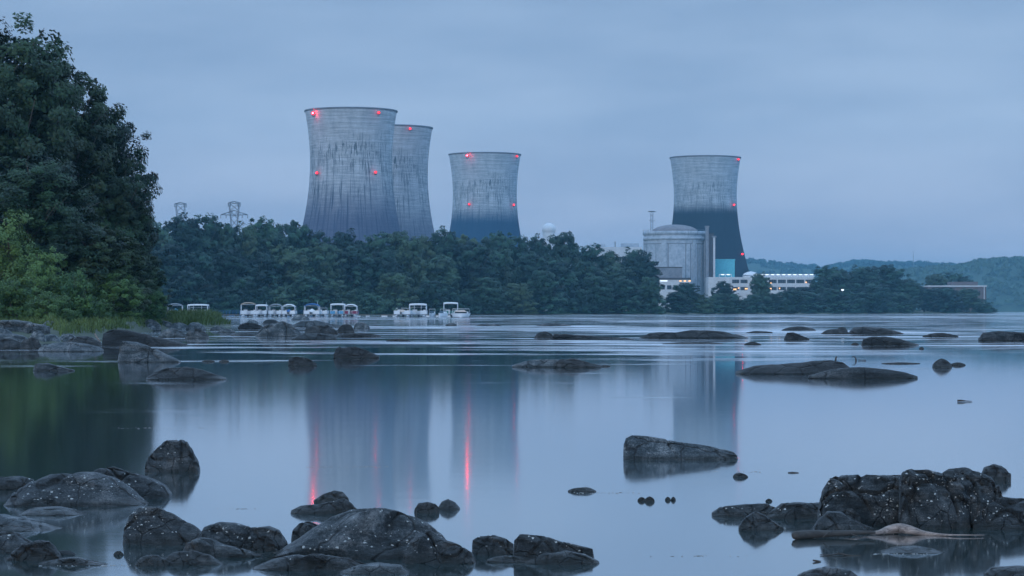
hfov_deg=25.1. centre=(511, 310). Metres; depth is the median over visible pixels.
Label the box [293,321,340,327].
bank rock
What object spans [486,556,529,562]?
river rock
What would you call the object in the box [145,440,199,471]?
river rock
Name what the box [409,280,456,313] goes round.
willow tree
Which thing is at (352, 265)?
broadleaf tree
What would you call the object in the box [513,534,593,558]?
river rock
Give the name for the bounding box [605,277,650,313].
willow tree
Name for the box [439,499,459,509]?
river rock
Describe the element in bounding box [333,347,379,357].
river rock
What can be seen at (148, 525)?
river rock
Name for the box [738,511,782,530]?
river rock
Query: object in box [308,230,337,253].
broadleaf tree
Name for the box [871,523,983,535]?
driftwood log
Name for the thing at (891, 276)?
broadleaf tree
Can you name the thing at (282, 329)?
bank rock
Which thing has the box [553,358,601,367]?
river rock
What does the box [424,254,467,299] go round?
broadleaf tree
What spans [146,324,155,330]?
bank rock
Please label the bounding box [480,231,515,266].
broadleaf tree
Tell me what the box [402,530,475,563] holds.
river rock
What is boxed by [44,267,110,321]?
willow shrub
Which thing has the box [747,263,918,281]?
hills
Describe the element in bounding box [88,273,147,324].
willow shrub
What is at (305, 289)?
willow tree
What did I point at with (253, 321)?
bank rock
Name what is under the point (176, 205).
transmission tower
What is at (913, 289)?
broadleaf tree
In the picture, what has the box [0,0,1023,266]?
sky
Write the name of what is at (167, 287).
willow tree
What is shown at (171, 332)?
bank rock
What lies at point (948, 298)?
willow tree
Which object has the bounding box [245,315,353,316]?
floating dock
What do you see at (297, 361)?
river rock
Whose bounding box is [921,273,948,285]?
broadleaf tree
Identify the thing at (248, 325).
bank rock
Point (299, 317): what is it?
bank rock
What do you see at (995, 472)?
river rock
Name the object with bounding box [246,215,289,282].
broadleaf tree
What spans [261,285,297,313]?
waterside bush
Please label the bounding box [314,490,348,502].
river rock
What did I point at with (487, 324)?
river rock
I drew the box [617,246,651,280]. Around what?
broadleaf tree
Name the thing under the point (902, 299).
willow tree
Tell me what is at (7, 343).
bank rock
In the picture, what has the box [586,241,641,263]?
turbine hall
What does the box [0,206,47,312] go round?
willow shrub
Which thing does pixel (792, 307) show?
waterside bush
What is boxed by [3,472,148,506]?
river rock
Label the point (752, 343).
river rock
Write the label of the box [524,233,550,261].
broadleaf tree
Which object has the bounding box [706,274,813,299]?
office building
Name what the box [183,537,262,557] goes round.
river rock
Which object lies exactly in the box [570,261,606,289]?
broadleaf tree
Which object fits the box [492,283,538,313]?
willow tree
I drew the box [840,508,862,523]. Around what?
river rock
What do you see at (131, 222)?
maple tree
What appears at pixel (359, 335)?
bank rock
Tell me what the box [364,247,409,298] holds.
broadleaf tree
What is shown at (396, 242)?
broadleaf tree
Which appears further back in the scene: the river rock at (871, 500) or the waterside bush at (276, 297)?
the waterside bush at (276, 297)
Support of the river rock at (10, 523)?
on the water
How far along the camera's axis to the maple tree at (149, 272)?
165.49 m
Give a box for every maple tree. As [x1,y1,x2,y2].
[0,12,109,250]
[0,150,126,313]
[2,51,136,227]
[52,224,152,317]
[79,99,162,267]
[85,168,166,287]
[122,247,173,316]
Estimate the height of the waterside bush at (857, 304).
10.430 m
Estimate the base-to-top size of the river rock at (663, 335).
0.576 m
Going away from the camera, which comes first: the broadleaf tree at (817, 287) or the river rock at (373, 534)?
the river rock at (373, 534)
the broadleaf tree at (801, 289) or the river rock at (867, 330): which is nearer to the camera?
the river rock at (867, 330)
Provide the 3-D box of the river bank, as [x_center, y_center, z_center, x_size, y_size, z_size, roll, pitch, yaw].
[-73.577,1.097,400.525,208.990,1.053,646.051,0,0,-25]
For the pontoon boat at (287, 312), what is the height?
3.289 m
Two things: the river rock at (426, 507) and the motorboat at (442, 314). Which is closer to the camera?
the river rock at (426, 507)
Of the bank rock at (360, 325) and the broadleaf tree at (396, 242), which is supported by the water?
the bank rock at (360, 325)
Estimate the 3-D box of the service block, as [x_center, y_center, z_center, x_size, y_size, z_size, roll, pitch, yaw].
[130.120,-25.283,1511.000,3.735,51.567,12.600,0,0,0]
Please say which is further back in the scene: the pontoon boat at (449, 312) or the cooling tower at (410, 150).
the cooling tower at (410, 150)
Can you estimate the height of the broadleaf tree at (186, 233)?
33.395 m
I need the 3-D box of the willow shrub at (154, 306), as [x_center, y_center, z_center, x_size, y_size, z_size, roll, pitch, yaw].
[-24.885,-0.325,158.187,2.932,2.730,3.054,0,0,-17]
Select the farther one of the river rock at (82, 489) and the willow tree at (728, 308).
the willow tree at (728, 308)
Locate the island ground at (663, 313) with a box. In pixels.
[221,310,976,314]
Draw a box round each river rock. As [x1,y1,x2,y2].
[0,476,33,489]
[0,514,62,530]
[0,532,31,552]
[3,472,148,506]
[5,540,61,560]
[18,506,87,515]
[33,363,74,370]
[38,557,106,565]
[59,550,75,554]
[93,466,171,498]
[113,551,123,554]
[123,506,201,544]
[135,555,168,565]
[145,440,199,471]
[146,367,225,379]
[164,550,222,564]
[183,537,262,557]
[199,522,287,550]
[251,535,277,551]
[253,554,364,570]
[259,508,445,559]
[288,357,316,365]
[291,498,356,513]
[291,521,317,540]
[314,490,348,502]
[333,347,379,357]
[339,562,409,573]
[387,339,409,340]
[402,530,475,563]
[414,502,439,512]
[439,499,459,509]
[472,535,513,554]
[477,323,500,325]
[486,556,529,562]
[512,359,557,366]
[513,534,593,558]
[525,550,599,564]
[534,331,552,338]
[537,323,569,325]
[551,334,630,338]
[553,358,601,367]
[568,487,595,491]
[623,435,737,459]
[640,332,678,337]
[644,496,654,501]
[663,342,721,343]
[675,330,747,337]
[712,503,774,516]
[733,473,747,476]
[736,360,849,373]
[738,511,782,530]
[744,342,760,344]
[746,331,772,332]
[766,502,818,518]
[781,326,815,330]
[784,332,809,339]
[797,566,856,575]
[808,367,917,378]
[812,511,876,530]
[817,474,899,525]
[821,329,849,333]
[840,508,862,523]
[849,326,903,333]
[861,336,918,345]
[880,545,944,553]
[881,362,919,363]
[898,469,969,528]
[922,333,957,336]
[932,358,951,366]
[942,467,976,475]
[952,471,1002,526]
[971,497,1023,529]
[978,331,1023,340]
[982,464,1010,480]
[983,565,1023,575]
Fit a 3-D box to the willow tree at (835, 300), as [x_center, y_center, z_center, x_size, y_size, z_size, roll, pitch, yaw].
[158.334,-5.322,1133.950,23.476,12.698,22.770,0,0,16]
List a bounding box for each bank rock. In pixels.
[0,320,49,333]
[0,328,12,333]
[0,334,26,342]
[0,338,20,348]
[20,337,41,348]
[29,330,45,341]
[38,342,103,351]
[45,334,59,341]
[59,334,74,341]
[66,336,101,345]
[102,329,187,346]
[118,341,180,362]
[145,319,160,330]
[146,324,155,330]
[158,328,185,336]
[162,321,172,327]
[172,323,186,329]
[185,328,208,338]
[186,322,205,329]
[210,326,224,329]
[218,328,235,332]
[231,332,254,335]
[238,322,261,328]
[246,320,258,323]
[255,321,300,336]
[263,319,277,323]
[291,315,309,319]
[291,333,336,339]
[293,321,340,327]
[305,325,337,333]
[337,324,354,332]
[337,333,380,336]
[353,322,369,328]
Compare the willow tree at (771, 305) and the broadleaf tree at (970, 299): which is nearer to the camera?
the willow tree at (771, 305)
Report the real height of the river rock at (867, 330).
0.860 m
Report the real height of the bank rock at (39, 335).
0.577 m
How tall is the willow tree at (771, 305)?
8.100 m
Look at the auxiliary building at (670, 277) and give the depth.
1459.00 m
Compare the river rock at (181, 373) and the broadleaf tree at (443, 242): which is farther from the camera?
the broadleaf tree at (443, 242)
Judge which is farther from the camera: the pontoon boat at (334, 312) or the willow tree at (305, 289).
the willow tree at (305, 289)
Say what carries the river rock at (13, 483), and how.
on the water
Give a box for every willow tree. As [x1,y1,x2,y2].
[157,279,187,309]
[173,270,220,312]
[183,250,229,310]
[228,276,276,310]
[285,274,336,313]
[322,280,366,311]
[372,271,419,313]
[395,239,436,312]
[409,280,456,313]
[459,277,512,313]
[487,248,534,307]
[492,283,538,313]
[519,270,578,313]
[574,276,619,313]
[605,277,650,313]
[632,277,670,313]
[664,292,695,312]
[708,293,738,312]
[723,293,747,312]
[743,294,770,312]
[758,296,779,312]
[766,293,790,312]
[798,291,829,312]
[817,288,855,312]
[854,284,898,312]
[885,292,919,312]
[930,287,965,312]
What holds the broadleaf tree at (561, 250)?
on the island ground at (663, 313)
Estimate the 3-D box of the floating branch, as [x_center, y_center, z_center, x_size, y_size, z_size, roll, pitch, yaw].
[1.744,1.288,12.246,0.218,0.023,0.030,0,0,0]
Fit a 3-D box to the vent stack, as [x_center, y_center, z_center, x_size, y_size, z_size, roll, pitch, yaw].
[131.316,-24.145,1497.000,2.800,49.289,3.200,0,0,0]
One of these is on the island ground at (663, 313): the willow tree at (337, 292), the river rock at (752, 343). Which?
the willow tree at (337, 292)
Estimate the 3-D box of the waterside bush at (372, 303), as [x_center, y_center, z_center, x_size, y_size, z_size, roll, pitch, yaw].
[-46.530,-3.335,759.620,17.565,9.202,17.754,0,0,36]
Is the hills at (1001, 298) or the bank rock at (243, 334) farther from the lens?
the hills at (1001, 298)
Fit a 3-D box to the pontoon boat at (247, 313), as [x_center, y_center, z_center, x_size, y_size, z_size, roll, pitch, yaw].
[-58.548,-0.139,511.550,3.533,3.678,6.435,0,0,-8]
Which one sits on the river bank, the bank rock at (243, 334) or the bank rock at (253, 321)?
the bank rock at (243, 334)
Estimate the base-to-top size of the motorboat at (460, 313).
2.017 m
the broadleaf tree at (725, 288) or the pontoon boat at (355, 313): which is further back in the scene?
the broadleaf tree at (725, 288)
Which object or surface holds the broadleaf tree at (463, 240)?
on the island ground at (663, 313)
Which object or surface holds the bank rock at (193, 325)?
on the river bank
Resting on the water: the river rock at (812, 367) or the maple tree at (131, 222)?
the river rock at (812, 367)
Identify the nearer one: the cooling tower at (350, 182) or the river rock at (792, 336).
the river rock at (792, 336)
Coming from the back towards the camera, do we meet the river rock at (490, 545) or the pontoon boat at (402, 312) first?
the pontoon boat at (402, 312)
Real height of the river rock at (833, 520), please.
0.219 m
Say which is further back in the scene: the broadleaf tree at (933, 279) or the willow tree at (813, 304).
the broadleaf tree at (933, 279)
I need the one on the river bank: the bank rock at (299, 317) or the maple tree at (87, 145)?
the maple tree at (87, 145)
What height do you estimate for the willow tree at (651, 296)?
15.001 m
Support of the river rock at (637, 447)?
on the water
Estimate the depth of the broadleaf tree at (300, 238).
781.38 m
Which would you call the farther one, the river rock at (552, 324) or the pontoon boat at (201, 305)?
the pontoon boat at (201, 305)
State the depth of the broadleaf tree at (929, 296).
1273.78 m
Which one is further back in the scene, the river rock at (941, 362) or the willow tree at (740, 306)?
the willow tree at (740, 306)
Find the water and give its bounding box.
[0,312,1023,575]
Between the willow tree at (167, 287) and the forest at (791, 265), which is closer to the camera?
the willow tree at (167, 287)
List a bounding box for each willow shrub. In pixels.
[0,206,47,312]
[0,275,51,319]
[7,243,68,313]
[24,291,80,322]
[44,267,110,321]
[78,297,118,319]
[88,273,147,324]
[134,287,170,323]
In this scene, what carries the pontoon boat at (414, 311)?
on the water
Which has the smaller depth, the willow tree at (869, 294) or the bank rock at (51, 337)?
the bank rock at (51, 337)
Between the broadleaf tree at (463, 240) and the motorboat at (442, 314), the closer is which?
the motorboat at (442, 314)
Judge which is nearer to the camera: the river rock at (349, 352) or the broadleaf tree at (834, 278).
the river rock at (349, 352)
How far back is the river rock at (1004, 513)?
13.75 m
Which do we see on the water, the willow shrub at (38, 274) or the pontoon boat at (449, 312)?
the pontoon boat at (449, 312)
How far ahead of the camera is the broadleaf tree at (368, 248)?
808.21 m
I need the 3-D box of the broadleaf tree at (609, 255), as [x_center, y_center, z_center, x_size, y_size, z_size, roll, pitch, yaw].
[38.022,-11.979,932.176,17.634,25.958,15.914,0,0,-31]
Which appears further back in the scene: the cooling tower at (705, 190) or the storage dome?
the cooling tower at (705, 190)
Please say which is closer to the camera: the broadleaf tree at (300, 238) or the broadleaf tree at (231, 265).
the broadleaf tree at (231, 265)
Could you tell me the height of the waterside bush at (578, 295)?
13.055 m
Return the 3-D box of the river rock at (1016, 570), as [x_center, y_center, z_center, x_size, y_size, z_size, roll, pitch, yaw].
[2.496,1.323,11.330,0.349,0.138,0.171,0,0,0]
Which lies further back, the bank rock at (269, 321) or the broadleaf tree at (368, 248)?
the broadleaf tree at (368, 248)
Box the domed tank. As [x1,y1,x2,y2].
[542,223,555,248]
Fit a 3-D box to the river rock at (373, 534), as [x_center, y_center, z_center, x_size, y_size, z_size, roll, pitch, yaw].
[-0.855,1.259,12.303,1.043,0.426,0.543,0,0,0]
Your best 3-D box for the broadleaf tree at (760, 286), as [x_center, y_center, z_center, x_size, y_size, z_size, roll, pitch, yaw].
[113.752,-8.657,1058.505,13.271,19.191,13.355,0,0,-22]
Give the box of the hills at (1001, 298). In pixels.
[901,263,1023,311]
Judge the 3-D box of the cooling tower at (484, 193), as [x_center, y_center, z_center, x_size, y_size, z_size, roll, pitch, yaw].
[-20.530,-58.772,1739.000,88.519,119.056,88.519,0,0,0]
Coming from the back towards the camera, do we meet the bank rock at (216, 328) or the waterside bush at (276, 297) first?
the waterside bush at (276, 297)
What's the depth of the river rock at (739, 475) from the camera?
18.01 m
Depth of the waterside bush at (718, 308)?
967.57 m
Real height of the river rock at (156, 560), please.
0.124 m
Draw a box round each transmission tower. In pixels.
[174,202,186,219]
[220,201,247,234]
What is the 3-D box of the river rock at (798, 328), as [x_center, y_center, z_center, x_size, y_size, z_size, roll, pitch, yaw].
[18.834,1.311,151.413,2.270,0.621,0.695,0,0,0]
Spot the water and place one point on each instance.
(476, 426)
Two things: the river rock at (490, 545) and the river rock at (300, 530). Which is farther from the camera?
the river rock at (300, 530)
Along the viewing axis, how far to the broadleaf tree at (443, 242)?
834.47 m
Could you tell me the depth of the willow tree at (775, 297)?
1058.32 m
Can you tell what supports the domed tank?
on the island ground at (663, 313)
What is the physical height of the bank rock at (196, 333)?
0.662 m
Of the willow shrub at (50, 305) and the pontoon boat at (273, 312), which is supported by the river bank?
the willow shrub at (50, 305)
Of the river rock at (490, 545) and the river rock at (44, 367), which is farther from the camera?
the river rock at (44, 367)
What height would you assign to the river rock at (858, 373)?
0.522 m
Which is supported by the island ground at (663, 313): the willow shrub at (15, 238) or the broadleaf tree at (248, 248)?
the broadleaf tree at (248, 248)
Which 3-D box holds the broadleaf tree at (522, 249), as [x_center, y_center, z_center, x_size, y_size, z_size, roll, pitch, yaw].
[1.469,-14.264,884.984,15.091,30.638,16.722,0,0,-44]
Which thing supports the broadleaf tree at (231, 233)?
on the island ground at (663, 313)
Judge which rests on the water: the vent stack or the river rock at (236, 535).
the river rock at (236, 535)
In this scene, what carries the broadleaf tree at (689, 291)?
on the island ground at (663, 313)
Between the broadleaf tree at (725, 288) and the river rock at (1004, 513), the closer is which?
the river rock at (1004, 513)
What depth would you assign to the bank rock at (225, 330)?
138.12 m
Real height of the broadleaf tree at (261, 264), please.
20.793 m
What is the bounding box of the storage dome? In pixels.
[742,271,754,276]
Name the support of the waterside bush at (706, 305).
on the island ground at (663, 313)
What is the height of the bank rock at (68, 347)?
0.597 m
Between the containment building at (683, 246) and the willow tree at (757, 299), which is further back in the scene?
the containment building at (683, 246)
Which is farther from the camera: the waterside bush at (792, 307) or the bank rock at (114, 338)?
the waterside bush at (792, 307)
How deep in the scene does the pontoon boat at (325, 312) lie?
540.11 m
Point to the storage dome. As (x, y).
(747, 274)
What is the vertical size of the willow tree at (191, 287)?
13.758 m
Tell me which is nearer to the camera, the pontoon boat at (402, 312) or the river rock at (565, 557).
the river rock at (565, 557)
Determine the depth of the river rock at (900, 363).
56.77 m
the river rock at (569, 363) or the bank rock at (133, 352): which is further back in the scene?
the bank rock at (133, 352)
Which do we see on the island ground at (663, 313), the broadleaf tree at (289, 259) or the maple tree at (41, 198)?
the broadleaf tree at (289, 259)
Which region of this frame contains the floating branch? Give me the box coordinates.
[820,552,860,555]
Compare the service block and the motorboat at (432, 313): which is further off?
the service block
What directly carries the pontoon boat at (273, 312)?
on the water
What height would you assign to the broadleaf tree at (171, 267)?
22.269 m
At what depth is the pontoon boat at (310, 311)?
520.51 m
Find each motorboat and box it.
[429,309,435,316]
[438,311,447,316]
[451,310,470,316]
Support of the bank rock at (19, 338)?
on the river bank
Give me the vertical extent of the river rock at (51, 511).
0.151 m
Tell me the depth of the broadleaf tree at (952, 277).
1476.39 m
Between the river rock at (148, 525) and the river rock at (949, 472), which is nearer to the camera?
the river rock at (148, 525)
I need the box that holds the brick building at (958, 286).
[921,282,986,311]
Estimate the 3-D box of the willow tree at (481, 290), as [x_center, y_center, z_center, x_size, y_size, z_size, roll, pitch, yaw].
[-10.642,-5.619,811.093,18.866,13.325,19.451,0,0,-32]
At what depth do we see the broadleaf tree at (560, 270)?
868.63 m
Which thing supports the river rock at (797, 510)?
on the water
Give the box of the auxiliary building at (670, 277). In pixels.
[656,267,690,308]
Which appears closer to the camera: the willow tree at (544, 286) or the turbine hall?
the willow tree at (544, 286)
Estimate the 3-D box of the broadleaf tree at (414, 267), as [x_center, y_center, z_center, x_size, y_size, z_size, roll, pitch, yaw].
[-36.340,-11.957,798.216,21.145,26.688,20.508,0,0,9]
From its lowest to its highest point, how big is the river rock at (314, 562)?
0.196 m
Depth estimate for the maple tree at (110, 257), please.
148.67 m
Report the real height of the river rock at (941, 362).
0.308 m
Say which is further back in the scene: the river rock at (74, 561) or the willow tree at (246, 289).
the willow tree at (246, 289)
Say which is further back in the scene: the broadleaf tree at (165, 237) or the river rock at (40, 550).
the broadleaf tree at (165, 237)
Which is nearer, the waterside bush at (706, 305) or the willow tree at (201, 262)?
the willow tree at (201, 262)
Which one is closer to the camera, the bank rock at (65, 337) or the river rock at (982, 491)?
the river rock at (982, 491)
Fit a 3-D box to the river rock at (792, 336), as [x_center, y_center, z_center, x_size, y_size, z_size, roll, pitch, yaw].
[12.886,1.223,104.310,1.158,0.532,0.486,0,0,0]
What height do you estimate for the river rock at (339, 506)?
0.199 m
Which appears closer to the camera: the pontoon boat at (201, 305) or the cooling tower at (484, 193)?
the pontoon boat at (201, 305)
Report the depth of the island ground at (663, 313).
936.86 m
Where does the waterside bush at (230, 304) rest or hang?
on the island ground at (663, 313)
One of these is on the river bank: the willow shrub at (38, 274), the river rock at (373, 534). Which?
the willow shrub at (38, 274)
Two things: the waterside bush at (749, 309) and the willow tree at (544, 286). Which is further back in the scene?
the waterside bush at (749, 309)
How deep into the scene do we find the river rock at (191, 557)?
11.80 m
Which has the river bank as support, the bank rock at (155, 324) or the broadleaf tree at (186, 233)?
the bank rock at (155, 324)
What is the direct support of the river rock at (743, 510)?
on the water
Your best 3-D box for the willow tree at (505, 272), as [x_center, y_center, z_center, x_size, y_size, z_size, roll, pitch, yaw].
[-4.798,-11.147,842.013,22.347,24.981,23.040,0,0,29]
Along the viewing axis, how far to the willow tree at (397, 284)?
766.54 m
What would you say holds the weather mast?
on the island ground at (663, 313)
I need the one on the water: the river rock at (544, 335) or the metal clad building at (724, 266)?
the river rock at (544, 335)
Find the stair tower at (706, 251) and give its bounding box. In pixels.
[705,226,708,296]
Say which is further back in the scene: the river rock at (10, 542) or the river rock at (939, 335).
the river rock at (939, 335)
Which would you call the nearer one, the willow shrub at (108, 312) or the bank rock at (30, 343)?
the bank rock at (30, 343)
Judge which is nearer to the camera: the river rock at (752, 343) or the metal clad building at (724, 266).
the river rock at (752, 343)
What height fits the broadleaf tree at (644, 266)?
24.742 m
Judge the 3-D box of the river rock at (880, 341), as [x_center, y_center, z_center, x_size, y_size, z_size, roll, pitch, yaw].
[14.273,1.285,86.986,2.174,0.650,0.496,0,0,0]
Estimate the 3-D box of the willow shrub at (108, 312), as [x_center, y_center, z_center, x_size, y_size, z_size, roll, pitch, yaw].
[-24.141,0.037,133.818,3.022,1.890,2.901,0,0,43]
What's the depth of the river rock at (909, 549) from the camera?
12.38 m
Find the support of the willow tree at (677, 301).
on the island ground at (663, 313)
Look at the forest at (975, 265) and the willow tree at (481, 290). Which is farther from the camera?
the forest at (975, 265)
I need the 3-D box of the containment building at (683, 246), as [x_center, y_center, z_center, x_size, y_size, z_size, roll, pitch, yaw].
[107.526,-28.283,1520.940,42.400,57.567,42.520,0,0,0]
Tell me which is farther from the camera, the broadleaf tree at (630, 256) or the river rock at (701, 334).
the broadleaf tree at (630, 256)
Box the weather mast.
[648,211,655,230]
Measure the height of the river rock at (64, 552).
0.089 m
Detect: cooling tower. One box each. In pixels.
[303,107,401,244]
[392,124,434,242]
[448,152,521,247]
[669,155,748,276]
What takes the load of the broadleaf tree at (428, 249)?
on the island ground at (663, 313)
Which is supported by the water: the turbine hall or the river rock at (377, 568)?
the river rock at (377, 568)
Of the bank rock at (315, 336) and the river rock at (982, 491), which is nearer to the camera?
the river rock at (982, 491)
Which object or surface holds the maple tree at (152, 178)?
on the river bank
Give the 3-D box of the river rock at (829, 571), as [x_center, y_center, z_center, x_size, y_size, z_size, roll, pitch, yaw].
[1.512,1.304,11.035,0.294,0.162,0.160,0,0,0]
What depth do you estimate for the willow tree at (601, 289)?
871.10 m
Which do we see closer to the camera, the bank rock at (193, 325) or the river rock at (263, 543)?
the river rock at (263, 543)
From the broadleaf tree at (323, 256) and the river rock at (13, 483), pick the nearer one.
the river rock at (13, 483)
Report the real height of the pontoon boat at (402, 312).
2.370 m
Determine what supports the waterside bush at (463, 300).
on the island ground at (663, 313)
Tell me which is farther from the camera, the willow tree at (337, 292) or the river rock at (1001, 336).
the willow tree at (337, 292)
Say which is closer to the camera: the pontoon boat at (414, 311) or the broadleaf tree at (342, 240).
the pontoon boat at (414, 311)
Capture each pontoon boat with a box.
[187,304,208,309]
[240,302,256,316]
[256,304,268,316]
[268,304,282,316]
[282,304,296,316]
[303,303,320,316]
[316,308,328,316]
[330,303,345,316]
[343,304,358,316]
[394,308,410,316]
[409,303,427,316]
[443,302,457,316]
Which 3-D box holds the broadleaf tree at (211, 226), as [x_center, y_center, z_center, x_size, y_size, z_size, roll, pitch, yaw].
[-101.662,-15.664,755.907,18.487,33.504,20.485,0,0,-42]
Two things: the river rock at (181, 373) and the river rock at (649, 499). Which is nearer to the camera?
the river rock at (649, 499)
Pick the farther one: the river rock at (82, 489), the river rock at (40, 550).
the river rock at (82, 489)
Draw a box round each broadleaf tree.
[147,220,178,274]
[150,243,198,298]
[162,212,212,269]
[193,212,228,279]
[210,223,245,282]
[210,246,255,297]
[233,221,266,282]
[243,250,284,304]
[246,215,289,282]
[267,244,312,293]
[281,220,317,306]
[301,241,346,295]
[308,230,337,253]
[331,228,368,307]
[334,243,378,307]
[359,232,397,273]
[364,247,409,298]
[385,230,418,256]
[412,234,436,260]
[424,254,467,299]
[426,225,463,289]
[452,240,499,294]
[455,234,485,280]
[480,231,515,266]
[508,234,535,264]
[511,252,551,304]
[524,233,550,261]
[545,256,577,297]
[546,231,584,270]
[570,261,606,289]
[576,243,608,270]
[595,250,626,275]
[597,265,636,305]
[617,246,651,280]
[630,252,664,306]
[671,282,700,309]
[710,280,735,294]
[749,271,772,301]
[776,289,806,311]
[788,287,819,301]
[809,277,829,293]
[812,265,861,298]
[844,264,886,298]
[871,264,910,305]
[892,278,924,311]
[914,288,942,311]
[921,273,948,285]
[942,271,974,284]
[955,287,984,312]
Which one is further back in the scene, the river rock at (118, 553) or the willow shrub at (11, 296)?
the willow shrub at (11, 296)
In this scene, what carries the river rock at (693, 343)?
on the water
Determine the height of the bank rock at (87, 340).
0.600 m
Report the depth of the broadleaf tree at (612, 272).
908.62 m
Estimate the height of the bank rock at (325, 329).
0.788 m
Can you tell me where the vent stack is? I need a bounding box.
[712,236,715,276]
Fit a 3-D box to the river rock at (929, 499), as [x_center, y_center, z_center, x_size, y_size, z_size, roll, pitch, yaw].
[2.537,1.173,13.866,0.422,0.453,0.309,0,0,0]
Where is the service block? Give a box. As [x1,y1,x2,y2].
[709,233,713,276]
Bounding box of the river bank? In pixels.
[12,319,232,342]
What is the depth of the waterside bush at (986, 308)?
1332.06 m
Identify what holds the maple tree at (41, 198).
on the river bank
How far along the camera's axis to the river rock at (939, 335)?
114.26 m
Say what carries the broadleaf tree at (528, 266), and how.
on the island ground at (663, 313)
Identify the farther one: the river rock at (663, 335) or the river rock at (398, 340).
the river rock at (663, 335)
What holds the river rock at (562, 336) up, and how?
in the water
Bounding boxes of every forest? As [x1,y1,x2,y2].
[746,257,960,276]
[863,256,1023,307]
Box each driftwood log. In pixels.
[791,530,875,539]
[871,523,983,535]
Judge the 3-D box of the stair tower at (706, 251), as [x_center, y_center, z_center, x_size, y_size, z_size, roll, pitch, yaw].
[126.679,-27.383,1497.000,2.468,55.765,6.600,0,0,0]
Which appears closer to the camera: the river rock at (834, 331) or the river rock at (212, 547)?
the river rock at (212, 547)
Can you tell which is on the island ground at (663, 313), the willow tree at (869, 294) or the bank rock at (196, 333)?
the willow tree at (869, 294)
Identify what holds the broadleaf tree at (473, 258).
on the island ground at (663, 313)
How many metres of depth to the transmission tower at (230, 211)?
1149.72 m
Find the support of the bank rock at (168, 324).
on the river bank
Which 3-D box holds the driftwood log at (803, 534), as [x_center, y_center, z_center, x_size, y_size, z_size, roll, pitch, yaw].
[1.838,1.274,13.148,0.500,0.056,0.188,0,0,0]
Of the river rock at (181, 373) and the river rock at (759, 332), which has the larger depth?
the river rock at (759, 332)
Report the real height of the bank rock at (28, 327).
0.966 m
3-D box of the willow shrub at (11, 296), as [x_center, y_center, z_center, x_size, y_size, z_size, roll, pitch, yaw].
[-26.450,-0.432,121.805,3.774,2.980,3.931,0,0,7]
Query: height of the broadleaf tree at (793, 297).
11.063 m
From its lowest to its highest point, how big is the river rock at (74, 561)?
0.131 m
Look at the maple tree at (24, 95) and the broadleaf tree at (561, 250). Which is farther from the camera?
the broadleaf tree at (561, 250)
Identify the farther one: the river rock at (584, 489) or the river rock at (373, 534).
the river rock at (584, 489)
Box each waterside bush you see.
[205,288,243,313]
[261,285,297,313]
[351,287,394,313]
[438,285,481,313]
[557,281,597,313]
[688,293,714,312]
[704,295,724,312]
[737,297,756,312]
[780,301,802,312]
[844,293,865,312]
[968,299,993,312]
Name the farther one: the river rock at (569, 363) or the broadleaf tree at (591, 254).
the broadleaf tree at (591, 254)
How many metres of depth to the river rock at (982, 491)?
13.90 m
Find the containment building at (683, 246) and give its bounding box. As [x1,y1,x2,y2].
[643,225,704,299]
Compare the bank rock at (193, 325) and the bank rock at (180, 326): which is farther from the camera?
the bank rock at (180, 326)
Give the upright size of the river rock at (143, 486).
0.333 m
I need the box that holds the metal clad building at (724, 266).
[715,259,734,276]
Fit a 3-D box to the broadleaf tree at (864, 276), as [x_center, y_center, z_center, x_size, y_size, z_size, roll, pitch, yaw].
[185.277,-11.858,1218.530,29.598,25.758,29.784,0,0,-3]
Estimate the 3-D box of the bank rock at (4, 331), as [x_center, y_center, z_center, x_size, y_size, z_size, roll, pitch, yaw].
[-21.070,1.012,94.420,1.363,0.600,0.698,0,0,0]
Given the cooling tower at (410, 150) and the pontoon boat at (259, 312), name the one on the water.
the pontoon boat at (259, 312)
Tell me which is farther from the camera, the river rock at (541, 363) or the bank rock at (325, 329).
the bank rock at (325, 329)

